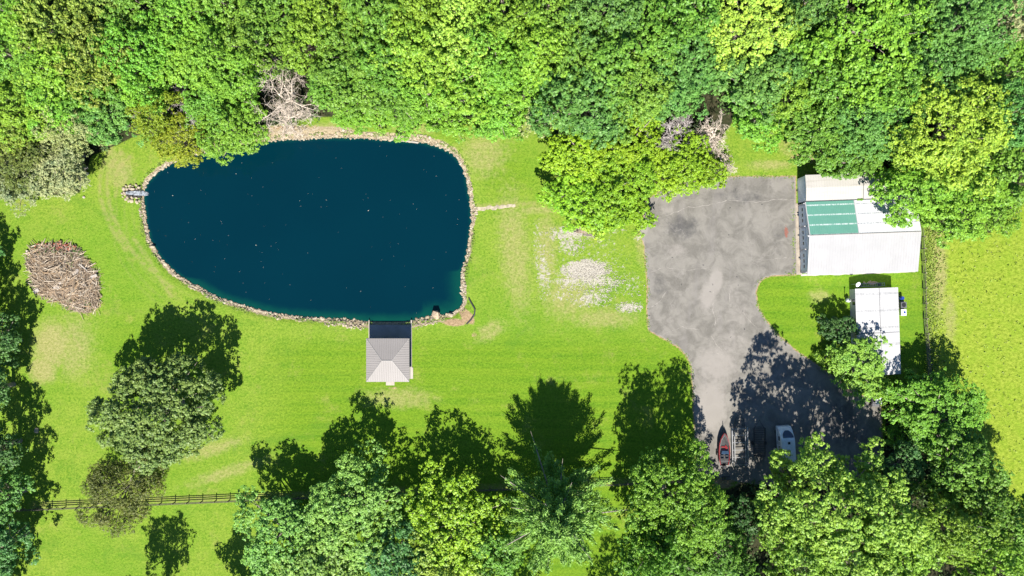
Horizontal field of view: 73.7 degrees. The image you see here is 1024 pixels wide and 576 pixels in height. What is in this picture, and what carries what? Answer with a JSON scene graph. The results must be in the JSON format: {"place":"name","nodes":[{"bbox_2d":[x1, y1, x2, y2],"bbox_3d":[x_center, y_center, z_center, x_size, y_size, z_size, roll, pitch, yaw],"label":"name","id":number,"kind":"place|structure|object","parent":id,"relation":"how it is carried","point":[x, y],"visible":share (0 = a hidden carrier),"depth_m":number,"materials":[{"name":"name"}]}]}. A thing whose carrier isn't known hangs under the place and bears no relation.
{"place":"outdoors","nodes":[
{"label":"outdoors","id":0,"kind":"place"},
{"bbox_2d":[144,137,471,321],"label":"pond water","id":1,"kind":"structure","parent":0,"point":[303,228],"depth_m":120.35,"materials":[{"name":"blue liquid"}]},
{"bbox_2d":[0,0,1023,575],"bbox_3d":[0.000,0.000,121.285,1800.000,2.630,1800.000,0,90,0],"label":"ground","id":2,"kind":"structure","parent":0,"point":[502,376],"depth_m":120.00,"materials":[{"name":"green plant"}]},
{"bbox_2d":[0,516,40,575],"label":"broadleaf tree","id":3,"kind":"object","parent":2,"relation":"on","point":[7,557],"visible":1,"depth_m":112.77,"materials":[{"name":"green plant"}]},
{"bbox_2d":[0,136,56,194],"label":"broadleaf tree","id":4,"kind":"object","parent":2,"relation":"on","point":[26,161],"visible":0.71,"depth_m":112.49,"materials":[{"name":"green plant"}]},
{"bbox_2d":[0,66,58,157],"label":"broadleaf tree","id":5,"kind":"object","parent":2,"relation":"on","point":[9,90],"visible":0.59,"depth_m":110.11,"materials":[{"name":"green plant"}]},
{"bbox_2d":[6,0,99,74],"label":"broadleaf tree","id":6,"kind":"object","parent":2,"relation":"on","point":[36,16],"visible":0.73,"depth_m":105.19,"materials":[{"name":"green plant"}]},
{"bbox_2d":[5,18,104,111],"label":"broadleaf tree","id":7,"kind":"object","parent":2,"relation":"on","point":[41,70],"visible":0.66,"depth_m":105.93,"materials":[{"name":"green plant"}]},
{"bbox_2d":[21,136,89,200],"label":"willow tree","id":8,"kind":"object","parent":2,"relation":"on","point":[70,179],"visible":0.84,"depth_m":113.52,"materials":[{"name":"green plant"}]},
{"bbox_2d":[15,75,99,134],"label":"broadleaf tree","id":9,"kind":"object","parent":2,"relation":"on","point":[29,92],"visible":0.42,"depth_m":110.17,"materials":[{"name":"green plant"}]},
{"bbox_2d":[22,238,102,318],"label":"brush pile","id":10,"kind":"object","parent":2,"relation":"on","point":[65,275],"visible":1,"depth_m":119.37,"materials":[{"name":"wood"}]},
{"bbox_2d":[51,12,141,109],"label":"broadleaf tree","id":11,"kind":"object","parent":2,"relation":"on","point":[81,48],"visible":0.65,"depth_m":105.95,"materials":[{"name":"green plant"}]},
{"bbox_2d":[63,86,150,147],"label":"broadleaf tree","id":12,"kind":"object","parent":2,"relation":"on","point":[110,127],"visible":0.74,"depth_m":111.84,"materials":[{"name":"green plant"}]},
{"bbox_2d":[74,447,168,539],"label":"cedar tree","id":13,"kind":"object","parent":2,"relation":"on","point":[97,484],"visible":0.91,"depth_m":112.02,"materials":[{"name":"green plant"}]},
{"bbox_2d":[85,9,184,106],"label":"broadleaf tree","id":14,"kind":"object","parent":2,"relation":"on","point":[144,56],"visible":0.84,"depth_m":106.65,"materials":[{"name":"green plant"}]},
{"bbox_2d":[99,0,176,41],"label":"broadleaf tree","id":15,"kind":"object","parent":2,"relation":"on","point":[134,6],"visible":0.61,"depth_m":107.28,"materials":[{"name":"green plant"}]},
{"bbox_2d":[84,351,226,475],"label":"oak tree","id":16,"kind":"object","parent":2,"relation":"on","point":[149,378],"visible":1,"depth_m":109.77,"materials":[{"name":"green plant"}]},
{"bbox_2d":[125,90,187,148],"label":"broadleaf tree","id":17,"kind":"object","parent":2,"relation":"on","point":[148,126],"visible":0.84,"depth_m":112.00,"materials":[{"name":"green plant"}]},
{"bbox_2d":[149,111,207,168],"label":"broadleaf tree","id":18,"kind":"object","parent":2,"relation":"on","point":[178,153],"visible":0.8,"depth_m":113.44,"materials":[{"name":"green plant"}]},
{"bbox_2d":[142,9,227,92],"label":"broadleaf tree","id":19,"kind":"object","parent":2,"relation":"on","point":[176,77],"visible":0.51,"depth_m":109.46,"materials":[{"name":"green plant"}]},
{"bbox_2d":[152,0,230,60],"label":"broadleaf tree","id":20,"kind":"object","parent":2,"relation":"on","point":[173,7],"visible":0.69,"depth_m":106.74,"materials":[{"name":"green plant"}]},
{"bbox_2d":[178,72,236,132],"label":"broadleaf tree","id":21,"kind":"object","parent":2,"relation":"on","point":[189,109],"visible":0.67,"depth_m":111.45,"materials":[{"name":"green plant"}]},
{"bbox_2d":[179,20,260,103],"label":"broadleaf tree","id":22,"kind":"object","parent":2,"relation":"on","point":[212,78],"visible":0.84,"depth_m":107.47,"materials":[{"name":"green plant"}]},
{"bbox_2d":[181,97,270,165],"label":"broadleaf tree","id":23,"kind":"object","parent":2,"relation":"on","point":[238,134],"visible":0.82,"depth_m":112.99,"materials":[{"name":"green plant"}]},
{"bbox_2d":[180,0,282,45],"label":"broadleaf tree","id":24,"kind":"object","parent":2,"relation":"on","point":[218,5],"visible":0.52,"depth_m":107.08,"materials":[{"name":"green plant"}]},
{"bbox_2d":[220,0,300,79],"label":"broadleaf tree","id":25,"kind":"object","parent":2,"relation":"on","point":[239,38],"visible":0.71,"depth_m":107.37,"materials":[{"name":"green plant"}]},
{"bbox_2d":[237,0,319,58],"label":"broadleaf tree","id":26,"kind":"object","parent":2,"relation":"on","point":[273,11],"visible":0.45,"depth_m":106.87,"materials":[{"name":"green plant"}]},
{"bbox_2d":[243,58,318,140],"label":"bare tree","id":27,"kind":"object","parent":2,"relation":"on","point":[289,99],"visible":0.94,"depth_m":112.30,"materials":[{"name":"grey wood"}]},
{"bbox_2d":[232,485,338,575],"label":"broadleaf tree","id":28,"kind":"object","parent":2,"relation":"on","point":[262,560],"visible":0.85,"depth_m":111.50,"materials":[{"name":"green plant"}]},
{"bbox_2d":[138,129,477,329],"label":"riprap","id":29,"kind":"object","parent":2,"relation":"on","point":[282,315],"visible":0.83,"depth_m":120.16,"materials":[{"name":"stone"}]},
{"bbox_2d":[280,1,344,75],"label":"broadleaf tree","id":30,"kind":"object","parent":2,"relation":"on","point":[290,50],"visible":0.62,"depth_m":107.21,"materials":[{"name":"green plant"}]},
{"bbox_2d":[271,523,366,575],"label":"broadleaf tree","id":31,"kind":"object","parent":2,"relation":"on","point":[318,569],"visible":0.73,"depth_m":110.38,"materials":[{"name":"green plant"}]},
{"bbox_2d":[292,0,376,55],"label":"broadleaf tree","id":32,"kind":"object","parent":2,"relation":"on","point":[321,5],"visible":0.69,"depth_m":105.34,"materials":[{"name":"green plant"}]},
{"bbox_2d":[307,8,381,103],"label":"broadleaf tree","id":33,"kind":"object","parent":2,"relation":"on","point":[317,65],"visible":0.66,"depth_m":106.96,"materials":[{"name":"green plant"}]},
{"bbox_2d":[321,53,387,119],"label":"broadleaf tree","id":34,"kind":"object","parent":2,"relation":"on","point":[369,109],"visible":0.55,"depth_m":111.21,"materials":[{"name":"green plant"}]},
{"bbox_2d":[295,438,415,575],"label":"broadleaf tree","id":35,"kind":"object","parent":2,"relation":"on","point":[322,495],"visible":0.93,"depth_m":110.61,"materials":[{"name":"green plant"}]},
{"bbox_2d":[339,0,414,50],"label":"broadleaf tree","id":36,"kind":"object","parent":2,"relation":"on","point":[361,10],"visible":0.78,"depth_m":104.58,"materials":[{"name":"green plant"}]},
{"bbox_2d":[333,19,422,97],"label":"broadleaf tree","id":37,"kind":"object","parent":2,"relation":"on","point":[383,59],"visible":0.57,"depth_m":107.69,"materials":[{"name":"green plant"}]},
{"bbox_2d":[366,320,412,384],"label":"pavilion","id":38,"kind":"structure","parent":2,"relation":"on","point":[388,354],"depth_m":117.10,"materials":[{"name":"concrete"}]},
{"bbox_2d":[355,516,427,575],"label":"broadleaf tree","id":39,"kind":"object","parent":2,"relation":"on","point":[399,558],"visible":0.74,"depth_m":110.10,"materials":[{"name":"green plant"}]},
{"bbox_2d":[366,14,463,95],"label":"broadleaf tree","id":40,"kind":"object","parent":2,"relation":"on","point":[408,63],"visible":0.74,"depth_m":106.12,"materials":[{"name":"green plant"}]},
{"bbox_2d":[376,0,458,48],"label":"broadleaf tree","id":41,"kind":"object","parent":2,"relation":"on","point":[421,10],"visible":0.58,"depth_m":105.64,"materials":[{"name":"green plant"}]},
{"bbox_2d":[392,66,457,120],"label":"broadleaf tree","id":42,"kind":"object","parent":2,"relation":"on","point":[414,100],"visible":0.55,"depth_m":110.00,"materials":[{"name":"green plant"}]},
{"bbox_2d":[399,526,482,575],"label":"broadleaf tree","id":43,"kind":"object","parent":2,"relation":"on","point":[426,571],"visible":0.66,"depth_m":109.54,"materials":[{"name":"green plant"}]},
{"bbox_2d":[400,455,514,575],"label":"broadleaf tree","id":44,"kind":"object","parent":2,"relation":"on","point":[477,504],"visible":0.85,"depth_m":110.58,"materials":[{"name":"green plant"}]},
{"bbox_2d":[426,0,492,53],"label":"broadleaf tree","id":45,"kind":"object","parent":2,"relation":"on","point":[470,7],"visible":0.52,"depth_m":105.08,"materials":[{"name":"green plant"}]},
{"bbox_2d":[417,4,502,91],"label":"broadleaf tree","id":46,"kind":"object","parent":2,"relation":"on","point":[454,57],"visible":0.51,"depth_m":106.20,"materials":[{"name":"green plant"}]},
{"bbox_2d":[425,57,495,125],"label":"broadleaf tree","id":47,"kind":"object","parent":2,"relation":"on","point":[462,96],"visible":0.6,"depth_m":110.38,"materials":[{"name":"green plant"}]},
{"bbox_2d":[464,69,521,142],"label":"broadleaf tree","id":48,"kind":"object","parent":2,"relation":"on","point":[492,124],"visible":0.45,"depth_m":113.25,"materials":[{"name":"green plant"}]},
{"bbox_2d":[453,12,542,92],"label":"broadleaf tree","id":49,"kind":"object","parent":2,"relation":"on","point":[488,70],"visible":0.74,"depth_m":105.40,"materials":[{"name":"green plant"}]},
{"bbox_2d":[467,523,531,575],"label":"broadleaf tree","id":50,"kind":"object","parent":2,"relation":"on","point":[500,570],"visible":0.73,"depth_m":109.83,"materials":[{"name":"green plant"}]},
{"bbox_2d":[474,0,544,54],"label":"broadleaf tree","id":51,"kind":"object","parent":2,"relation":"on","point":[521,10],"visible":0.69,"depth_m":103.36,"materials":[{"name":"green plant"}]},
{"bbox_2d":[0,0,1023,575],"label":"undergrowth","id":52,"kind":"object","parent":2,"relation":"on","point":[696,126],"visible":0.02,"depth_m":119.01,"materials":[{"name":"green plant"}]},
{"bbox_2d":[486,71,550,124],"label":"broadleaf tree","id":53,"kind":"object","parent":2,"relation":"on","point":[523,92],"visible":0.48,"depth_m":110.93,"materials":[{"name":"green plant"}]},
{"bbox_2d":[500,13,573,92],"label":"broadleaf tree","id":54,"kind":"object","parent":2,"relation":"on","point":[540,62],"visible":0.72,"depth_m":106.23,"materials":[{"name":"green plant"}]},
{"bbox_2d":[500,433,627,575],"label":"conifer tree","id":55,"kind":"object","parent":2,"relation":"on","point":[560,519],"visible":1,"depth_m":106.84,"materials":[{"name":"green plant"}]},
{"bbox_2d":[535,151,605,232],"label":"broadleaf tree","id":56,"kind":"object","parent":2,"relation":"on","point":[572,205],"visible":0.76,"depth_m":113.48,"materials":[{"name":"green plant"}]},
{"bbox_2d":[536,116,614,193],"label":"broadleaf tree","id":57,"kind":"object","parent":2,"relation":"on","point":[555,159],"visible":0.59,"depth_m":112.57,"materials":[{"name":"green plant"}]},
{"bbox_2d":[529,10,627,112],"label":"broadleaf tree","id":58,"kind":"object","parent":2,"relation":"on","point":[577,61],"visible":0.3,"depth_m":107.19,"materials":[{"name":"green plant"}]},
{"bbox_2d":[527,52,637,150],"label":"broadleaf tree","id":59,"kind":"object","parent":2,"relation":"on","point":[589,125],"visible":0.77,"depth_m":107.82,"materials":[{"name":"green plant"}]},
{"bbox_2d":[555,0,644,59],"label":"broadleaf tree","id":60,"kind":"object","parent":2,"relation":"on","point":[594,11],"visible":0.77,"depth_m":105.17,"materials":[{"name":"green plant"}]},
{"bbox_2d":[582,142,657,231],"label":"broadleaf tree","id":61,"kind":"object","parent":2,"relation":"on","point":[647,187],"visible":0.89,"depth_m":112.24,"materials":[{"name":"green plant"}]},
{"bbox_2d":[590,113,662,191],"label":"broadleaf tree","id":62,"kind":"object","parent":2,"relation":"on","point":[650,143],"visible":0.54,"depth_m":112.48,"materials":[{"name":"green plant"}]},
{"bbox_2d":[576,0,677,107],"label":"broadleaf tree","id":63,"kind":"object","parent":2,"relation":"on","point":[613,44],"visible":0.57,"depth_m":105.86,"materials":[{"name":"green plant"}]},
{"bbox_2d":[597,47,684,145],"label":"broadleaf tree","id":64,"kind":"object","parent":2,"relation":"on","point":[651,98],"visible":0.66,"depth_m":107.66,"materials":[{"name":"green plant"}]},
{"bbox_2d":[622,517,690,575],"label":"broadleaf tree","id":65,"kind":"object","parent":2,"relation":"on","point":[665,559],"visible":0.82,"depth_m":104.68,"materials":[{"name":"green plant"}]},
{"bbox_2d":[613,514,707,575],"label":"broadleaf tree","id":66,"kind":"object","parent":2,"relation":"on","point":[676,566],"visible":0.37,"depth_m":108.42,"materials":[{"name":"green plant"}]},
{"bbox_2d":[622,438,730,565],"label":"broadleaf tree","id":67,"kind":"object","parent":2,"relation":"on","point":[692,535],"visible":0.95,"depth_m":105.91,"materials":[{"name":"green plant"}]},
{"bbox_2d":[630,10,734,121],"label":"broadleaf tree","id":68,"kind":"object","parent":2,"relation":"on","point":[685,72],"visible":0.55,"depth_m":108.85,"materials":[{"name":"green plant"}]},
{"bbox_2d":[647,0,721,50],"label":"broadleaf tree","id":69,"kind":"object","parent":2,"relation":"on","point":[684,8],"visible":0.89,"depth_m":104.43,"materials":[{"name":"green plant"}]},
{"bbox_2d":[660,124,720,196],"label":"broadleaf tree","id":70,"kind":"object","parent":2,"relation":"on","point":[695,160],"visible":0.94,"depth_m":113.55,"materials":[{"name":"green plant"}]},
{"bbox_2d":[674,513,760,575],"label":"broadleaf tree","id":71,"kind":"object","parent":2,"relation":"on","point":[734,558],"visible":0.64,"depth_m":109.77,"materials":[{"name":"green plant"}]},
{"bbox_2d":[723,492,769,544],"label":"broadleaf tree","id":72,"kind":"object","parent":2,"relation":"on","point":[738,512],"visible":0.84,"depth_m":114.32,"materials":[{"name":"green plant"}]},
{"bbox_2d":[691,0,813,93],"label":"broadleaf tree","id":73,"kind":"object","parent":2,"relation":"on","point":[782,34],"visible":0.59,"depth_m":107.81,"materials":[{"name":"green plant"}]},
{"bbox_2d":[713,52,793,125],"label":"broadleaf tree","id":74,"kind":"object","parent":2,"relation":"on","point":[769,67],"visible":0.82,"depth_m":110.06,"materials":[{"name":"green plant"}]},
{"bbox_2d":[726,86,789,153],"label":"broadleaf tree","id":75,"kind":"object","parent":2,"relation":"on","point":[746,122],"visible":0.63,"depth_m":112.98,"materials":[{"name":"green plant"}]},
{"bbox_2d":[757,64,826,130],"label":"broadleaf tree","id":76,"kind":"object","parent":2,"relation":"on","point":[783,106],"visible":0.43,"depth_m":110.72,"materials":[{"name":"green plant"}]},
{"bbox_2d":[757,511,846,575],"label":"broadleaf tree","id":77,"kind":"object","parent":2,"relation":"on","point":[778,559],"visible":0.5,"depth_m":105.52,"materials":[{"name":"green plant"}]},
{"bbox_2d":[772,0,844,35],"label":"broadleaf tree","id":78,"kind":"object","parent":2,"relation":"on","point":[818,7],"visible":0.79,"depth_m":105.47,"materials":[{"name":"green plant"}]},
{"bbox_2d":[790,49,851,123],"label":"broadleaf tree","id":79,"kind":"object","parent":2,"relation":"on","point":[832,81],"visible":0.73,"depth_m":108.22,"materials":[{"name":"green plant"}]},
{"bbox_2d":[781,87,879,177],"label":"broadleaf tree","id":80,"kind":"object","parent":2,"relation":"on","point":[819,138],"visible":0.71,"depth_m":111.99,"materials":[{"name":"green plant"}]},
{"bbox_2d":[751,431,939,575],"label":"broadleaf tree","id":81,"kind":"object","parent":2,"relation":"on","point":[835,545],"visible":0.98,"depth_m":102.80,"materials":[{"name":"green plant"}]},
{"bbox_2d":[797,173,913,202],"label":"shed","id":82,"kind":"structure","parent":2,"relation":"on","point":[814,188],"depth_m":116.44,"materials":[{"name":"white metal"}]},
{"bbox_2d":[825,335,891,409],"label":"broadleaf tree","id":83,"kind":"object","parent":2,"relation":"on","point":[844,358],"visible":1,"depth_m":114.80,"materials":[{"name":"green plant"}]},
{"bbox_2d":[787,0,944,118],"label":"broadleaf tree","id":84,"kind":"object","parent":2,"relation":"on","point":[892,16],"visible":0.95,"depth_m":105.26,"materials":[{"name":"green plant"}]},
{"bbox_2d":[849,287,900,374],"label":"cabin","id":85,"kind":"object","parent":2,"relation":"on","point":[874,312],"visible":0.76,"depth_m":117.46,"materials":[{"name":"white metal"}]},
{"bbox_2d":[824,93,926,167],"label":"broadleaf tree","id":86,"kind":"object","parent":2,"relation":"on","point":[875,131],"visible":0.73,"depth_m":110.09,"materials":[{"name":"green plant"}]},
{"bbox_2d":[847,499,946,575],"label":"broadleaf tree","id":87,"kind":"object","parent":2,"relation":"on","point":[914,565],"visible":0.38,"depth_m":106.17,"materials":[{"name":"green plant"}]},
{"bbox_2d":[862,57,942,133],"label":"broadleaf tree","id":88,"kind":"object","parent":2,"relation":"on","point":[909,76],"visible":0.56,"depth_m":107.26,"materials":[{"name":"green plant"}]},
{"bbox_2d":[880,440,927,498],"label":"broadleaf tree","id":89,"kind":"object","parent":2,"relation":"on","point":[916,470],"visible":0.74,"depth_m":113.65,"materials":[{"name":"green plant"}]},
{"bbox_2d":[868,141,975,229],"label":"broadleaf tree","id":90,"kind":"object","parent":2,"relation":"on","point":[896,185],"visible":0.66,"depth_m":110.59,"materials":[{"name":"green plant"}]},
{"bbox_2d":[868,15,975,111],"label":"broadleaf tree","id":91,"kind":"object","parent":2,"relation":"on","point":[956,68],"visible":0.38,"depth_m":108.27,"materials":[{"name":"green plant"}]},
{"bbox_2d":[882,367,990,477],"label":"broadleaf tree","id":92,"kind":"object","parent":2,"relation":"on","point":[921,430],"visible":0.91,"depth_m":112.94,"materials":[{"name":"green plant"}]},
{"bbox_2d":[879,73,1023,199],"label":"broadleaf tree","id":93,"kind":"object","parent":2,"relation":"on","point":[926,158],"visible":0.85,"depth_m":106.81,"materials":[{"name":"green plant"}]},
{"bbox_2d":[906,479,1013,567],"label":"broadleaf tree","id":94,"kind":"object","parent":2,"relation":"on","point":[958,545],"visible":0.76,"depth_m":107.01,"materials":[{"name":"green plant"}]},
{"bbox_2d":[913,157,1014,249],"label":"broadleaf tree","id":95,"kind":"object","parent":2,"relation":"on","point":[978,208],"visible":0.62,"depth_m":111.15,"materials":[{"name":"green plant"}]},
{"bbox_2d":[908,0,1023,70],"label":"broadleaf tree","id":96,"kind":"object","parent":2,"relation":"on","point":[974,10],"visible":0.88,"depth_m":105.59,"materials":[{"name":"green plant"}]},
{"bbox_2d":[924,417,1014,508],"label":"broadleaf tree","id":97,"kind":"object","parent":2,"relation":"on","point":[980,462],"visible":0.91,"depth_m":109.64,"materials":[{"name":"green plant"}]},
{"bbox_2d":[924,206,1023,509],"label":"tall grass","id":98,"kind":"structure","parent":2,"relation":"on","point":[928,245],"depth_m":119.91,"materials":[{"name":"green plant"}]},
{"bbox_2d":[934,469,1021,542],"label":"broadleaf tree","id":99,"kind":"object","parent":2,"relation":"on","point":[969,496],"visible":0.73,"depth_m":107.69,"materials":[{"name":"green plant"}]},
{"bbox_2d":[934,15,1023,108],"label":"broadleaf tree","id":100,"kind":"object","parent":2,"relation":"on","point":[1015,55],"visible":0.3,"depth_m":109.75,"materials":[{"name":"green plant"}]},
{"bbox_2d":[953,528,1023,575],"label":"broadleaf tree","id":101,"kind":"object","parent":2,"relation":"on","point":[981,565],"visible":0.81,"depth_m":106.50,"materials":[{"name":"green plant"}]},
{"bbox_2d":[967,77,1023,157],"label":"broadleaf tree","id":102,"kind":"object","parent":2,"relation":"on","point":[1016,86],"visible":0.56,"depth_m":106.85,"materials":[{"name":"green plant"}]},
{"bbox_2d":[968,145,1023,205],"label":"broadleaf tree","id":103,"kind":"object","parent":2,"relation":"on","point":[1015,159],"visible":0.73,"depth_m":109.41,"materials":[{"name":"green plant"}]},
{"bbox_2d":[641,177,881,484],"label":"driveway","id":104,"kind":"structure","parent":0,"point":[774,380],"depth_m":119.99,"materials":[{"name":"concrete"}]},
{"bbox_2d":[798,198,921,274],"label":"barn","id":105,"kind":"structure","parent":0,"point":[849,237],"depth_m":116.26,"materials":[{"name":"white metal"}]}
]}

